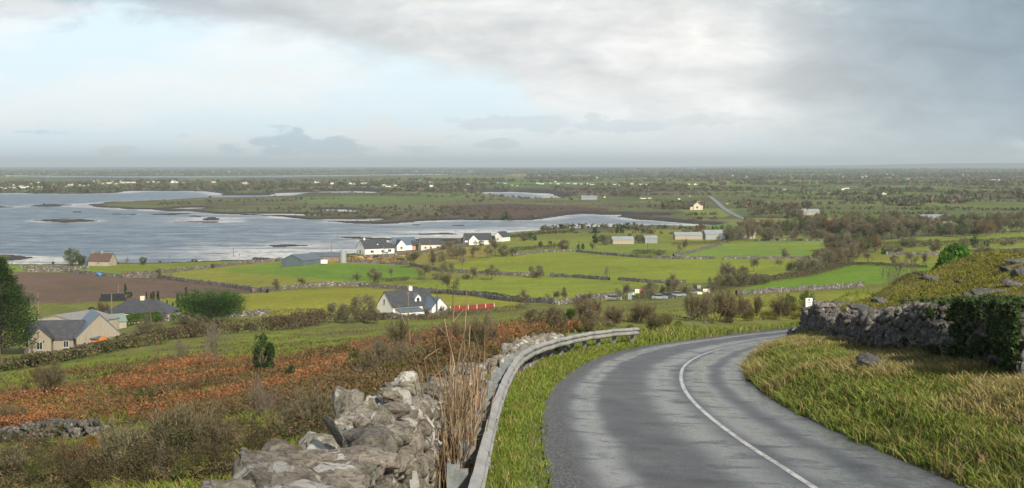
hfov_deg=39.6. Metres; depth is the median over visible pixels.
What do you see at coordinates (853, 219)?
bare tree
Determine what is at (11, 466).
bare shrub
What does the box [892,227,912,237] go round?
shrub
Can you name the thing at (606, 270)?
bare shrub
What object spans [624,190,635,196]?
shrub
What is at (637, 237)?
shrub
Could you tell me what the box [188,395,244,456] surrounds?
bare shrub
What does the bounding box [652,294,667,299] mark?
parked car
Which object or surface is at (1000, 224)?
bare tree
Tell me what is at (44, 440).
bramble bush
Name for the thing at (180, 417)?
bare shrub
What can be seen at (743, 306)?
bare shrub
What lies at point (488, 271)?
bare tree
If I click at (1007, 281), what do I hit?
rock
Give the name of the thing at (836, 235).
bare tree
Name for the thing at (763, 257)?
field wall
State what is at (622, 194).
shrub
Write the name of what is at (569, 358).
verge grass
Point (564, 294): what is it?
bare tree
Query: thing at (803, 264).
bare tree
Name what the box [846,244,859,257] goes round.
bare tree
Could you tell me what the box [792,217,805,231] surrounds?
leafy tree
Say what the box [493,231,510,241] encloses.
white house
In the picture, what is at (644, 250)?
hedge
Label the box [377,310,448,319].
field wall
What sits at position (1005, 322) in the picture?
ivy
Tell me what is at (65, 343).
window
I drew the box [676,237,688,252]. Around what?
bare tree
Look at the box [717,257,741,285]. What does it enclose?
bare tree
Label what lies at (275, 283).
bare tree
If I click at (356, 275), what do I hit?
bare tree
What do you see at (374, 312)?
shrub
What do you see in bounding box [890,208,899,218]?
bare tree
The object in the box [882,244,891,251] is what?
shrub
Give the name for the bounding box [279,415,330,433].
bramble bush
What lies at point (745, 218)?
bare tree
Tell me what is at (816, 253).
shrub
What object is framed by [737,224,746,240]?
bare tree
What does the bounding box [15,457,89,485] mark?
bramble bush
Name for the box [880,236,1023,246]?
hedge
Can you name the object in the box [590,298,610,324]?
bare shrub
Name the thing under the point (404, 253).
field wall
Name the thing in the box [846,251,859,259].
bare tree
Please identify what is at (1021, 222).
bare tree
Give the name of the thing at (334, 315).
shrub
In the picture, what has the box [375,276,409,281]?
hedge
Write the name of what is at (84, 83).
sky
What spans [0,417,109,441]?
stone wall
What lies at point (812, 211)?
farm shed
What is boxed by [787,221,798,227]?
bare tree
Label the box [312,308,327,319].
shrub
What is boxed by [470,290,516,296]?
hedge
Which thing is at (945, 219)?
bare tree
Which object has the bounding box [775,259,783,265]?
bare tree
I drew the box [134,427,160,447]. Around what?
bramble bush
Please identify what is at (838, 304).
stone wall
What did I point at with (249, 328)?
shrub
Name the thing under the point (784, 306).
bare shrub
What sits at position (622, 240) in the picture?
farm shed
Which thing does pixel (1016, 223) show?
bare tree
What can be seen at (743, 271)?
shrub
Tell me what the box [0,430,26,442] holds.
bramble bush
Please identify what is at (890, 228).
bare tree
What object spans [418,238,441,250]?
white house
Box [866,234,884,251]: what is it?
shrub
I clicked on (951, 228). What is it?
bare tree
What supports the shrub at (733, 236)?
on the ground at (58, 293)
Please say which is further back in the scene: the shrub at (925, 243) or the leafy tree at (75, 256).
the shrub at (925, 243)
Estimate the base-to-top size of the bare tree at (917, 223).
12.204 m
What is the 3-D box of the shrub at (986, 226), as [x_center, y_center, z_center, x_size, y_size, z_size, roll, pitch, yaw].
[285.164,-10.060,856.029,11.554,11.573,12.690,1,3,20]
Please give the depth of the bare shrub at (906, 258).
112.23 m
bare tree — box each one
[154,265,161,278]
[271,279,279,287]
[297,275,306,284]
[350,271,361,281]
[365,267,380,283]
[401,250,422,267]
[415,262,432,279]
[427,249,436,265]
[435,257,455,276]
[438,271,462,294]
[467,266,477,278]
[469,245,481,257]
[481,264,499,279]
[484,245,492,254]
[486,237,500,254]
[515,289,532,305]
[544,288,560,298]
[561,287,567,297]
[579,293,587,301]
[614,282,631,298]
[636,287,650,299]
[665,274,683,287]
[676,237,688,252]
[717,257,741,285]
[737,221,744,228]
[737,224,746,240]
[742,216,754,224]
[742,222,751,239]
[750,255,759,271]
[755,226,765,239]
[762,218,771,226]
[763,226,778,239]
[764,200,780,217]
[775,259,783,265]
[785,261,797,270]
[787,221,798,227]
[792,227,798,240]
[799,260,805,269]
[802,261,810,268]
[803,199,812,214]
[809,212,826,223]
[818,233,837,247]
[818,247,840,264]
[818,251,827,263]
[823,231,834,248]
[823,249,836,263]
[829,233,841,242]
[830,241,839,249]
[832,219,845,231]
[836,216,851,231]
[839,209,853,230]
[839,248,850,259]
[843,216,857,223]
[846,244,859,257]
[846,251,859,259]
[851,210,860,220]
[861,211,874,221]
[862,249,873,261]
[879,215,887,238]
[879,217,895,239]
[889,215,900,238]
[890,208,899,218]
[899,216,914,236]
[903,249,919,264]
[910,218,925,237]
[920,251,930,264]
[938,212,949,221]
[942,216,951,221]
[949,222,953,236]
[959,236,969,246]
[966,210,985,226]
[994,213,1007,233]
[995,219,1003,234]
[1007,220,1013,232]
[1012,219,1019,233]
[1014,211,1023,219]
[1018,217,1023,233]
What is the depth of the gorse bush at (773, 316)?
163.93 m
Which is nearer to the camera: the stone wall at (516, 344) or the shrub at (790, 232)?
the stone wall at (516, 344)
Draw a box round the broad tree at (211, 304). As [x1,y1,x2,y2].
[171,287,249,321]
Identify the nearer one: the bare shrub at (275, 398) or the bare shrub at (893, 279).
the bare shrub at (275, 398)
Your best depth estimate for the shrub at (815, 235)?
822.14 m
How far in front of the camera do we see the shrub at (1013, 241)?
746.32 m
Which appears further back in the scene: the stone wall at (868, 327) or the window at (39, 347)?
the window at (39, 347)
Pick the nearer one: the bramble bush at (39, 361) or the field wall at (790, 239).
the bramble bush at (39, 361)
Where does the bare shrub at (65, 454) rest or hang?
on the ground at (58, 293)
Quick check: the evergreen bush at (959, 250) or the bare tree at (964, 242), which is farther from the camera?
the bare tree at (964, 242)
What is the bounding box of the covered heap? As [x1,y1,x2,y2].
[89,336,107,341]
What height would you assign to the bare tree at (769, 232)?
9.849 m
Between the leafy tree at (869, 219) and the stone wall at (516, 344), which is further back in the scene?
the leafy tree at (869, 219)
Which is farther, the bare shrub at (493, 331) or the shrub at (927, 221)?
the shrub at (927, 221)
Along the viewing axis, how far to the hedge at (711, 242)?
784.51 m
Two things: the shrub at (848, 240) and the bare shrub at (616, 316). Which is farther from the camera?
the shrub at (848, 240)
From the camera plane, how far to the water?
1040.16 m
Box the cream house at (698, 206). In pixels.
[690,201,702,209]
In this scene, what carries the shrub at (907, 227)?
on the ground at (58, 293)
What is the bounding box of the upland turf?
[839,250,1023,312]
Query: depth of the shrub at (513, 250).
686.63 m
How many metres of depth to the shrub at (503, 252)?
671.27 m
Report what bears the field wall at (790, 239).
on the ground at (58, 293)
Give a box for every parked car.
[605,295,621,299]
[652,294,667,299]
[663,293,676,297]
[671,291,685,296]
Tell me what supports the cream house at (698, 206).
on the ground at (58, 293)
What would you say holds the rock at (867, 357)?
on the ground at (58, 293)
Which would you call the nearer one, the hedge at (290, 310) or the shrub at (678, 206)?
the hedge at (290, 310)
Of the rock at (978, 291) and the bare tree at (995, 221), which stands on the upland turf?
the rock at (978, 291)
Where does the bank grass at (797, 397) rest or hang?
on the ground at (58, 293)
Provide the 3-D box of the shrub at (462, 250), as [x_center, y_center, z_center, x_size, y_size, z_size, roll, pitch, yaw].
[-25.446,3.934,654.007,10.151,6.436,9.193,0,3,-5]
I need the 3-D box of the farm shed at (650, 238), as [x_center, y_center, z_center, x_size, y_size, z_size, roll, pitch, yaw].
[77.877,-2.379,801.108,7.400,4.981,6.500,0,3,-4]
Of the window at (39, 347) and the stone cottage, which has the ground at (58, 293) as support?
the stone cottage
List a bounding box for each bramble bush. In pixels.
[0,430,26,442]
[0,446,55,465]
[12,437,57,452]
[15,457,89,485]
[28,350,49,364]
[55,453,145,487]
[70,346,86,358]
[95,431,154,466]
[112,440,194,487]
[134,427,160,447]
[151,418,220,469]
[179,441,236,468]
[228,418,265,435]
[233,431,272,453]
[248,421,301,442]
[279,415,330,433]
[377,312,389,319]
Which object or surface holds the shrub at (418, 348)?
on the ground at (58, 293)
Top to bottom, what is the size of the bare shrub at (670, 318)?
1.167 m
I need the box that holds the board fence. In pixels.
[450,303,493,310]
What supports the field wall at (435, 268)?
on the ground at (58, 293)
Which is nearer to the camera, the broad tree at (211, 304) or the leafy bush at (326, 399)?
the leafy bush at (326, 399)
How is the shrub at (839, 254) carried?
on the ground at (58, 293)
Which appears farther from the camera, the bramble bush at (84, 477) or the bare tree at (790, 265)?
the bare tree at (790, 265)
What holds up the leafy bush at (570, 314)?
on the ground at (58, 293)
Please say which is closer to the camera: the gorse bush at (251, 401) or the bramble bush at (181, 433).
the bramble bush at (181, 433)
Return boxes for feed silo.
[340,249,346,262]
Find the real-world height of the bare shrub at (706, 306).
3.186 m
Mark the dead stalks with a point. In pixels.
(461, 416)
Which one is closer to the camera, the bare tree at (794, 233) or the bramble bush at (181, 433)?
the bramble bush at (181, 433)
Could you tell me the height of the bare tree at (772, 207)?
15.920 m
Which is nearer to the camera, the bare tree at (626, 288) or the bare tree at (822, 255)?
the bare tree at (626, 288)
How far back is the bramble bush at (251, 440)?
16.56 m
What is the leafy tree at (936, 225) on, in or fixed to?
on the ground at (58, 293)
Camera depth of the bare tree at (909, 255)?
556.48 m
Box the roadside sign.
[805,298,812,306]
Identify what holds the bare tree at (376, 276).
on the ground at (58, 293)
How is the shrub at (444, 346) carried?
on the ground at (58, 293)
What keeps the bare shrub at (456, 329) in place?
on the ground at (58, 293)
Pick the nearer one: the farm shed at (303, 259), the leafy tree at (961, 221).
the farm shed at (303, 259)
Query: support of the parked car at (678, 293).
on the ground at (58, 293)
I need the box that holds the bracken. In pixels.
[0,315,581,426]
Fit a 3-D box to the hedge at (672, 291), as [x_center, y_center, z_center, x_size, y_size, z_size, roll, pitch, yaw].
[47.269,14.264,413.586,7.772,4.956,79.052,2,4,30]
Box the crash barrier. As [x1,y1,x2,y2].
[447,327,638,487]
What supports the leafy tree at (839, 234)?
on the ground at (58, 293)
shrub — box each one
[0,400,28,425]
[0,442,34,479]
[11,382,28,392]
[29,366,43,381]
[33,358,68,394]
[47,435,96,470]
[93,414,147,460]
[97,300,103,311]
[97,302,110,311]
[129,324,141,335]
[133,388,153,407]
[138,313,154,334]
[139,397,217,454]
[143,442,175,475]
[149,321,164,333]
[170,337,191,359]
[179,314,203,336]
[180,380,201,396]
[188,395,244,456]
[191,322,211,336]
[198,414,249,455]
[200,315,227,365]
[229,323,241,332]
[241,372,273,419]
[243,323,258,331]
[261,385,307,427]
[280,382,335,431]
[292,380,322,413]
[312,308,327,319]
[326,302,345,322]
[337,305,361,323]
[346,350,368,370]
[350,294,377,321]
[352,356,382,377]
[357,334,410,368]
[366,308,381,323]
[371,331,388,350]
[382,315,412,343]
[395,344,423,361]
[408,329,432,343]
[424,315,468,340]
[429,340,456,361]
[436,251,447,261]
[443,241,452,246]
[446,246,466,258]
[456,255,466,264]
[459,314,489,345]
[471,309,496,324]
[486,322,512,348]
[497,244,508,255]
[509,247,517,253]
[520,233,528,240]
[523,308,547,327]
[528,265,544,277]
[542,302,567,327]
[548,314,569,332]
[557,239,570,248]
[573,295,600,324]
[578,308,598,331]
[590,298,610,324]
[599,234,611,244]
[601,320,615,327]
[602,265,609,275]
[603,304,625,326]
[610,191,618,196]
[620,189,626,196]
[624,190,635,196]
[625,298,659,323]
[632,191,641,196]
[633,234,643,242]
[642,312,667,330]
[643,281,659,296]
[663,313,672,326]
[665,278,679,292]
[674,203,681,208]
[679,285,691,293]
[682,290,703,320]
[689,226,699,231]
[695,293,717,320]
[697,223,704,231]
[702,287,730,320]
[707,277,719,286]
[714,272,736,286]
[716,287,739,322]
[723,227,745,240]
[724,292,751,319]
[728,266,751,286]
[740,304,751,318]
[744,226,754,236]
[746,294,764,315]
[747,205,765,215]
[747,273,763,283]
[753,220,764,232]
[759,274,770,282]
[761,227,777,239]
[766,291,792,319]
[768,220,782,230]
[781,206,802,217]
[785,230,797,238]
[788,209,804,218]
[795,257,815,268]
[800,220,814,231]
[801,257,823,268]
[803,215,810,220]
[809,230,822,238]
[811,248,825,263]
[817,228,826,238]
[818,216,837,232]
[831,249,843,261]
[836,234,851,246]
[845,220,864,237]
[846,222,871,236]
[851,237,866,253]
[859,222,881,236]
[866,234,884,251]
[878,264,898,285]
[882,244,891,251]
[887,257,906,280]
[889,255,898,263]
[890,245,904,251]
[891,214,901,228]
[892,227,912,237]
[902,257,915,272]
[903,214,918,226]
[903,237,919,247]
[906,225,919,236]
[921,240,928,245]
[922,224,937,235]
[924,218,932,227]
[926,216,939,225]
[927,238,940,251]
[941,221,958,235]
[964,219,984,235]
[973,243,984,251]
[976,218,995,235]
[983,247,993,251]
[989,213,1001,223]
[999,240,1007,245]
[1000,213,1012,225]
[1006,238,1016,244]
[1010,248,1023,253]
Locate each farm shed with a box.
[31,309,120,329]
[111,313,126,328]
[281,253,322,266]
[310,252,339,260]
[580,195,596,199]
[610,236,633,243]
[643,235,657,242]
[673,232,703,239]
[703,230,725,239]
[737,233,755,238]
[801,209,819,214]
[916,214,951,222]
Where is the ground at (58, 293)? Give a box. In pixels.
[0,163,1023,487]
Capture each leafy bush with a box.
[7,458,41,475]
[84,431,109,449]
[174,454,206,466]
[319,390,332,413]
[527,232,532,239]
[563,308,576,324]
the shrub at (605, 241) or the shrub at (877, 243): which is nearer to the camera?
the shrub at (877, 243)
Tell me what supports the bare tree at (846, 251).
on the ground at (58, 293)
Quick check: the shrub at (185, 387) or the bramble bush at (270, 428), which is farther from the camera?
the shrub at (185, 387)
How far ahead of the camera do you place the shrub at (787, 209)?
1157.50 m
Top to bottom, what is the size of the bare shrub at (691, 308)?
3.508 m
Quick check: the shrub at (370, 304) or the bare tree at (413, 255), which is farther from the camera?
the bare tree at (413, 255)
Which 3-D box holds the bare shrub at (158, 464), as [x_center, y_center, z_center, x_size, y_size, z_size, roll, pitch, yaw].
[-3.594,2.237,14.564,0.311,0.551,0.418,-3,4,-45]
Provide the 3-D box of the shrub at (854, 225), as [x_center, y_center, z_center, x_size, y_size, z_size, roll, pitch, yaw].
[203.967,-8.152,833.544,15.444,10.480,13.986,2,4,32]
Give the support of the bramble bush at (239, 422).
on the ground at (58, 293)
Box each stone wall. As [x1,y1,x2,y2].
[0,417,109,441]
[201,371,449,487]
[443,362,487,434]
[485,332,568,373]
[786,300,1023,374]
[836,301,854,306]
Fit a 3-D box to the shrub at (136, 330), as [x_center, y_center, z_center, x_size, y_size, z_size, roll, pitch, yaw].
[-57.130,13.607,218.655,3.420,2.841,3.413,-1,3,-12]
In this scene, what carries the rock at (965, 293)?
on the upland turf
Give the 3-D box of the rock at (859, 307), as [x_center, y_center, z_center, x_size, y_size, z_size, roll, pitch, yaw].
[15.340,2.847,61.151,1.161,0.402,0.763,2,4,36]
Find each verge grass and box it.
[444,333,699,487]
[611,287,873,343]
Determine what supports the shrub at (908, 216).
on the ground at (58, 293)
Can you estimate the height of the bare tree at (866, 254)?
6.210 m
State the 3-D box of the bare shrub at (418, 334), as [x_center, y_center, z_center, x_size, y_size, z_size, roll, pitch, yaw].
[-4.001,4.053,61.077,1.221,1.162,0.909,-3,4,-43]
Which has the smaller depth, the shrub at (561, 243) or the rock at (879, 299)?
the rock at (879, 299)
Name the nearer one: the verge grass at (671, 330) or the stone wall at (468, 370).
the stone wall at (468, 370)
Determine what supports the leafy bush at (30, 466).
on the ground at (58, 293)
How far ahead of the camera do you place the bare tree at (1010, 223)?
881.39 m
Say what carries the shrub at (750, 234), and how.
on the ground at (58, 293)
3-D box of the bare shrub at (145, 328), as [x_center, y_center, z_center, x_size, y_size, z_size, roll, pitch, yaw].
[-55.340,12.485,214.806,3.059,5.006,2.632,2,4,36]
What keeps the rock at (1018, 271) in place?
on the upland turf
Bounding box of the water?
[0,174,704,263]
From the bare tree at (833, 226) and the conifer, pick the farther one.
the bare tree at (833, 226)
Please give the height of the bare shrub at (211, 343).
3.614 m
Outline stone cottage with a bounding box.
[80,250,116,265]
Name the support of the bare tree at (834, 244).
on the ground at (58, 293)
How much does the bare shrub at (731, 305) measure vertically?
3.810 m
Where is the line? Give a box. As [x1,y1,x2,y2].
[679,339,817,487]
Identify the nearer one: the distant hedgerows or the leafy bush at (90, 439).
the leafy bush at (90, 439)
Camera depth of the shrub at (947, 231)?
856.32 m
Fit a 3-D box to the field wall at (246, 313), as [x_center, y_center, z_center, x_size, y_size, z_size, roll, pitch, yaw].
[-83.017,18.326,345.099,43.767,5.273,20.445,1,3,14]
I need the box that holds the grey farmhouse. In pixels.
[24,309,121,353]
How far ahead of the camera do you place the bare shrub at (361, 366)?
35.10 m
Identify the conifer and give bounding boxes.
[0,256,44,353]
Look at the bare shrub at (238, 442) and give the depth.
16.44 m
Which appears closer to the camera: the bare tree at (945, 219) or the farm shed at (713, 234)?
the farm shed at (713, 234)
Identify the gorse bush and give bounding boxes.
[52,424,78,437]
[241,393,262,410]
[380,360,412,371]
[647,313,670,326]
[742,311,753,320]
[758,311,772,319]
[770,313,777,319]
[789,305,802,318]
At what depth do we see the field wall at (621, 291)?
413.33 m
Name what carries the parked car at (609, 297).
on the ground at (58, 293)
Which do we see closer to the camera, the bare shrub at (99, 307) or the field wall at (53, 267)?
the bare shrub at (99, 307)
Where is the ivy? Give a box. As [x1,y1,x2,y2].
[888,293,1023,371]
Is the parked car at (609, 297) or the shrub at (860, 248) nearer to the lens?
the parked car at (609, 297)
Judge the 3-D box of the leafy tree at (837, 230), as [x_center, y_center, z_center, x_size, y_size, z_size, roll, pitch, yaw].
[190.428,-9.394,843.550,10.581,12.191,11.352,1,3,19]
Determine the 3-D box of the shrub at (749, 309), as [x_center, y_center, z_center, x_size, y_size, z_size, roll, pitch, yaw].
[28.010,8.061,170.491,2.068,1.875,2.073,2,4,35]
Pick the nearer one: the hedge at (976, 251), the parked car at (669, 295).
the parked car at (669, 295)
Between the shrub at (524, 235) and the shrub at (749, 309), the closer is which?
the shrub at (749, 309)
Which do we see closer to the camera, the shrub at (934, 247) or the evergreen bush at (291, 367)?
the evergreen bush at (291, 367)
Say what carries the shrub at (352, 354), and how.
on the ground at (58, 293)
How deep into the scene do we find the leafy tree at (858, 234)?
728.23 m
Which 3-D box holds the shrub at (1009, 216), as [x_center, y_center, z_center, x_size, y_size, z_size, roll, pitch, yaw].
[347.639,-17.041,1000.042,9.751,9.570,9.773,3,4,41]
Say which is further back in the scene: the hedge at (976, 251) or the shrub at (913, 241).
the shrub at (913, 241)
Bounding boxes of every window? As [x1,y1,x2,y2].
[36,342,42,350]
[63,341,68,347]
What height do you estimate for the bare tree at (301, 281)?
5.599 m
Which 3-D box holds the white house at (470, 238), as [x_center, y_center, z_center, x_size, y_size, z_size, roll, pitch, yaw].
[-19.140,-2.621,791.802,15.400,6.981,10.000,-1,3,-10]
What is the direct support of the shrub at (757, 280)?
on the ground at (58, 293)
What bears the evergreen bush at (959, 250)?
on the ground at (58, 293)
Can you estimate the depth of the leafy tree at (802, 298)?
169.44 m
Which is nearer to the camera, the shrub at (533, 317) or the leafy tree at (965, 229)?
the shrub at (533, 317)
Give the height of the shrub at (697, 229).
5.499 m
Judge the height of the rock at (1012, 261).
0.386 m
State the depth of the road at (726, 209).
1346.39 m
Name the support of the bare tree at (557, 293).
on the ground at (58, 293)
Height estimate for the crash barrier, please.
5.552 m
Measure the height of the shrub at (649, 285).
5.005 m
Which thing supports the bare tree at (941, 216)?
on the ground at (58, 293)
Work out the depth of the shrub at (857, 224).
828.02 m
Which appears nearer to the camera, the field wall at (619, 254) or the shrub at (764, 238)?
the field wall at (619, 254)
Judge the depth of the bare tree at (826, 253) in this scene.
566.10 m
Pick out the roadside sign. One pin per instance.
(808, 302)
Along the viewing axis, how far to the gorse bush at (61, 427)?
38.43 m
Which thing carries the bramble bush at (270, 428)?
on the ground at (58, 293)
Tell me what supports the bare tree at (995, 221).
on the ground at (58, 293)
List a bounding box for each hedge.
[0,331,169,370]
[125,311,162,325]
[146,308,328,340]
[265,308,313,313]
[358,303,530,319]
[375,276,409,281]
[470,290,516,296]
[509,244,560,250]
[510,229,574,236]
[611,286,733,299]
[631,249,669,253]
[672,240,730,244]
[717,274,771,288]
[755,259,854,279]
[851,261,929,268]
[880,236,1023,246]
[890,271,923,284]
[969,248,1023,252]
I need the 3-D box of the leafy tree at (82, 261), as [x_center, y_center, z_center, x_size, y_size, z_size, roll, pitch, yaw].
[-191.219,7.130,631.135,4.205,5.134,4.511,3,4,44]
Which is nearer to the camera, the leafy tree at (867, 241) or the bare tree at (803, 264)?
the bare tree at (803, 264)
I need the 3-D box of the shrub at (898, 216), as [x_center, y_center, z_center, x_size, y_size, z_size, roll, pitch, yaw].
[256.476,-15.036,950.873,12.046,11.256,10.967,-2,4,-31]
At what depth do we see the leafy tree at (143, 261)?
635.15 m
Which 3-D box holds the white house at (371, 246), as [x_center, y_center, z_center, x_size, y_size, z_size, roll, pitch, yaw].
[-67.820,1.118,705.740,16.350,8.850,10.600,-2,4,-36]
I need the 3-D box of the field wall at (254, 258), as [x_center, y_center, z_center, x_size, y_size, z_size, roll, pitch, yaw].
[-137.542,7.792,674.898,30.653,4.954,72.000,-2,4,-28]
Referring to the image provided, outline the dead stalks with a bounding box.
[398,273,501,487]
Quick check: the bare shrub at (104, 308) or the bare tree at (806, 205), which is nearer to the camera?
the bare shrub at (104, 308)
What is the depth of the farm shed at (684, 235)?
842.45 m
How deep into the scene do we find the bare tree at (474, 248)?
664.03 m
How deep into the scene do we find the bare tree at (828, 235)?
687.15 m
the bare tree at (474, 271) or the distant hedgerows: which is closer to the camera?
the bare tree at (474, 271)
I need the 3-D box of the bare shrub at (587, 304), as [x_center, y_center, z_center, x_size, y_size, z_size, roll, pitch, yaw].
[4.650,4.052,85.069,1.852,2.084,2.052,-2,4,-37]
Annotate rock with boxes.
[847,303,867,310]
[856,351,886,367]
[857,305,877,310]
[870,297,886,302]
[917,273,940,280]
[962,292,977,296]
[969,288,1010,294]
[998,266,1012,271]
[1000,277,1023,286]
[1003,258,1023,264]
[1009,266,1023,276]
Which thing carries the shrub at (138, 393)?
on the ground at (58, 293)
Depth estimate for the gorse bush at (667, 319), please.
86.75 m
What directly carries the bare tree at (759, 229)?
on the ground at (58, 293)
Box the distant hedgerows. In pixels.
[0,167,1023,233]
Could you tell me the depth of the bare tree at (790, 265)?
512.57 m
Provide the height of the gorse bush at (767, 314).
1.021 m
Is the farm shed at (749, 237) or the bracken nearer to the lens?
the bracken
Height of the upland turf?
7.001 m
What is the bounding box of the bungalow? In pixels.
[104,296,180,323]
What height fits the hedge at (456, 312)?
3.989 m
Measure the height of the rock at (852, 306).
0.422 m
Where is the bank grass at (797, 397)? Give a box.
[742,330,1023,487]
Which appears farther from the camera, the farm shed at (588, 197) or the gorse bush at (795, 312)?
the farm shed at (588, 197)
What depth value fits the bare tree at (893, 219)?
823.96 m
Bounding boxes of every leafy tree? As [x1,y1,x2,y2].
[62,248,81,265]
[77,255,86,264]
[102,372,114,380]
[139,257,147,264]
[780,219,796,234]
[780,293,797,316]
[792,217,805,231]
[799,290,814,307]
[824,232,843,248]
[825,218,841,233]
[850,231,862,240]
[857,236,873,251]
[864,215,879,226]
[927,223,939,235]
[937,223,947,235]
[952,214,965,224]
[953,223,970,236]
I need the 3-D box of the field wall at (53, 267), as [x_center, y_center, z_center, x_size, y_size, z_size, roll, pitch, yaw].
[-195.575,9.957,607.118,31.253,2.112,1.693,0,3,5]
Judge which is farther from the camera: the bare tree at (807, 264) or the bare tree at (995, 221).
the bare tree at (995, 221)
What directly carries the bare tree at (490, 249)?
on the ground at (58, 293)
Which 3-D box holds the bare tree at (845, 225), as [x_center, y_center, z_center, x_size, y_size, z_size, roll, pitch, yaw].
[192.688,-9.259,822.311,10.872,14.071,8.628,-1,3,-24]
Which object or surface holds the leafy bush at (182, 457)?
on the ground at (58, 293)
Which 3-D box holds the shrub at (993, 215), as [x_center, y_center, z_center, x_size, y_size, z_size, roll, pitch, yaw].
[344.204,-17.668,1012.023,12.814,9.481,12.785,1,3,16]
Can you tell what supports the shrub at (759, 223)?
on the ground at (58, 293)
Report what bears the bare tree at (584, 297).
on the ground at (58, 293)
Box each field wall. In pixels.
[19,265,89,268]
[23,268,268,292]
[127,257,281,274]
[148,309,269,321]
[191,257,276,261]
[250,281,614,304]
[347,259,543,275]
[358,242,467,257]
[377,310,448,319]
[511,249,715,258]
[550,272,609,279]
[576,285,646,296]
[617,277,685,283]
[673,242,722,256]
[723,255,811,259]
[735,281,863,294]
[755,238,823,240]
[886,251,939,254]
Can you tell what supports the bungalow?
on the ground at (58, 293)
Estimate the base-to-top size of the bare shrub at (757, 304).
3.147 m
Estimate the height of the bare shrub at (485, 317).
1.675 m
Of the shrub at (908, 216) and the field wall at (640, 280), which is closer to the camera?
the field wall at (640, 280)
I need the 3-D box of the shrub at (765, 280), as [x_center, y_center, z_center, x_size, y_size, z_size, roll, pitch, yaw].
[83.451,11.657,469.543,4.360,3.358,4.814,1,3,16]
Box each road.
[542,329,963,487]
[708,196,763,222]
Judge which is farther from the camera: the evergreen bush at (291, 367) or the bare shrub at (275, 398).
the evergreen bush at (291, 367)
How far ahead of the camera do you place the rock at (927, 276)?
74.18 m
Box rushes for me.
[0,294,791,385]
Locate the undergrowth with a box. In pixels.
[0,344,479,487]
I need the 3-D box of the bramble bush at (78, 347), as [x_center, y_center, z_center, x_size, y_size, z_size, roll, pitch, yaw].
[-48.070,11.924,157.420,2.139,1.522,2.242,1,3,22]
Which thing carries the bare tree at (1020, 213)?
on the ground at (58, 293)
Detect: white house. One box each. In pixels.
[356,238,394,254]
[377,286,447,315]
[389,237,418,250]
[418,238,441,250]
[463,233,491,244]
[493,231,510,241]
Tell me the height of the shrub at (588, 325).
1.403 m
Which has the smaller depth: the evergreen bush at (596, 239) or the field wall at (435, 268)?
the field wall at (435, 268)
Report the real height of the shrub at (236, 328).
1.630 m
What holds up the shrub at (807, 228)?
on the ground at (58, 293)
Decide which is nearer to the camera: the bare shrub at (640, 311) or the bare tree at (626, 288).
the bare shrub at (640, 311)
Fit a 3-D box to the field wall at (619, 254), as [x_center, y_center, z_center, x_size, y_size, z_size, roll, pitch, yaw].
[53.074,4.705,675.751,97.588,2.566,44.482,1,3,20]
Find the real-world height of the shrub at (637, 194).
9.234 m
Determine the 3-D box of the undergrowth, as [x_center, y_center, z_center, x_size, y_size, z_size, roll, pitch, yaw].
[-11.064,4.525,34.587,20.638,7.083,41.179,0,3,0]
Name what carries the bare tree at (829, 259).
on the ground at (58, 293)
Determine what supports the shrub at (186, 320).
on the ground at (58, 293)
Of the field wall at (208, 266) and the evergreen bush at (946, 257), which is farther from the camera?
the field wall at (208, 266)
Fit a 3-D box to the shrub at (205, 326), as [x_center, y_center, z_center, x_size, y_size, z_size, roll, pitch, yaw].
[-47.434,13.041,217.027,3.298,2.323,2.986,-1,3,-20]
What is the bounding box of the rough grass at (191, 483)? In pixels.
[0,321,606,487]
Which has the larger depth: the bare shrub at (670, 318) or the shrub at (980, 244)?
the shrub at (980, 244)
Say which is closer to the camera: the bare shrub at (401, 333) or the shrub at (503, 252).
the bare shrub at (401, 333)
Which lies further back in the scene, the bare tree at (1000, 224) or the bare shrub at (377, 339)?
the bare tree at (1000, 224)
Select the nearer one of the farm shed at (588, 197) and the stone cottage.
the stone cottage
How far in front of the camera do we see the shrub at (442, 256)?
632.89 m
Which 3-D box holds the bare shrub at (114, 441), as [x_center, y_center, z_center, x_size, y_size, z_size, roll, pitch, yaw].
[-6.553,3.299,23.720,1.010,1.091,0.869,-1,3,-25]
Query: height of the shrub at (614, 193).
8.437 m
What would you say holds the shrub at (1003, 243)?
on the ground at (58, 293)
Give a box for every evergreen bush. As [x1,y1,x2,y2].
[252,333,275,372]
[284,365,298,374]
[592,234,598,242]
[932,251,955,268]
[940,243,971,258]
[970,236,978,246]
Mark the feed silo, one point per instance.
(343, 256)
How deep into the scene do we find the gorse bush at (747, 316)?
152.74 m
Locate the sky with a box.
[0,0,1023,166]
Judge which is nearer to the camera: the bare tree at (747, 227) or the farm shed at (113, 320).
the farm shed at (113, 320)
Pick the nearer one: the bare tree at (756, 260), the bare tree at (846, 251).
the bare tree at (756, 260)
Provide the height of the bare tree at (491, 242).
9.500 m
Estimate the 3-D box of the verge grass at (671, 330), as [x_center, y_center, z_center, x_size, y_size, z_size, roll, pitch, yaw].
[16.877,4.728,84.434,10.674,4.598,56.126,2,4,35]

